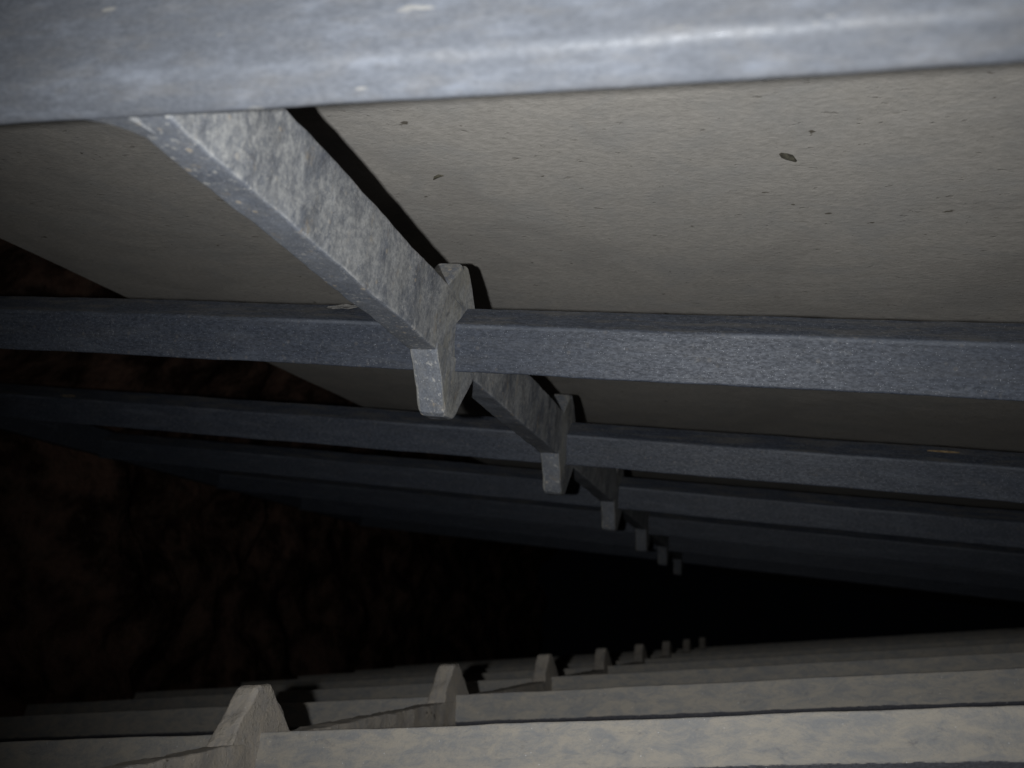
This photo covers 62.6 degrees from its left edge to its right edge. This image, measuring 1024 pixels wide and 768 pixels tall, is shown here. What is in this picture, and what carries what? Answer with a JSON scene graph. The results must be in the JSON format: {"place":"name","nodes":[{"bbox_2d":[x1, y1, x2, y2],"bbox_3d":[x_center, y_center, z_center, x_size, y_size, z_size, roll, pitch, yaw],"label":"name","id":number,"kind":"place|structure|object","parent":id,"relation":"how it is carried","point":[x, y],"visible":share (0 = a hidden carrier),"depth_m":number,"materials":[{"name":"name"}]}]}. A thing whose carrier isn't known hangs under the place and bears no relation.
{"place":"outdoors","nodes":[
{"label":"outdoors","id":0,"kind":"place"},
{"bbox_2d":[0,0,1023,601],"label":"rib panel","id":1,"kind":"object","parent":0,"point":[206,92],"visible":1,"depth_m":0.19,"materials":[{"name":"galvanised steel"}]},
{"bbox_2d":[327,304,356,308],"bbox_3d":[-0.042,-0.019,0.211,0.009,0.002,0.002,3,-15,17],"label":"leaf flake","id":2,"kind":"object","parent":1,"relation":"on","point":[346,306],"visible":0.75,"depth_m":0.21,"materials":[{"name":"grey plant"}]},
{"bbox_2d":[927,450,959,452],"bbox_3d":[0.140,0.022,0.274,0.010,0.001,0.001,3,-15,17],"label":"straw bit","id":3,"kind":"object","parent":1,"relation":"on","point":[943,451],"visible":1,"depth_m":0.27,"materials":[{"name":"brown plant"}]},
{"bbox_2d":[538,549,1023,655],"label":"sky","id":4,"kind":"structure","parent":0,"point":[616,603],"materials":[{"name":"black"}]},
{"bbox_2d":[610,630,980,652],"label":"ground","id":5,"kind":"structure","parent":0,"point":[832,639],"depth_m":2.67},
{"bbox_2d":[0,238,558,716],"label":"earth bank","id":6,"kind":"structure","parent":5,"relation":"on","point":[120,580],"depth_m":0.69,"materials":[{"name":"brown soil"}]},
{"bbox_2d":[0,64,1023,609],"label":"cement board","id":7,"kind":"object","parent":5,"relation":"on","point":[892,196],"visible":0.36,"depth_m":0.20,"materials":[{"name":"grey concrete"}]},
{"bbox_2d":[779,153,796,161],"bbox_3d":[0.053,-0.043,0.162,0.003,0.001,0.004,0,-16,16],"label":"seed husk","id":8,"kind":"object","parent":7,"relation":"attached to","point":[787,156],"visible":1,"depth_m":0.16,"materials":[{"name":"brown plant"}]},
{"bbox_2d":[0,628,1023,767],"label":"rib panel","id":9,"kind":"object","parent":5,"relation":"on","point":[947,700],"visible":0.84,"depth_m":0.27,"materials":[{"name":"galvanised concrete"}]}
]}

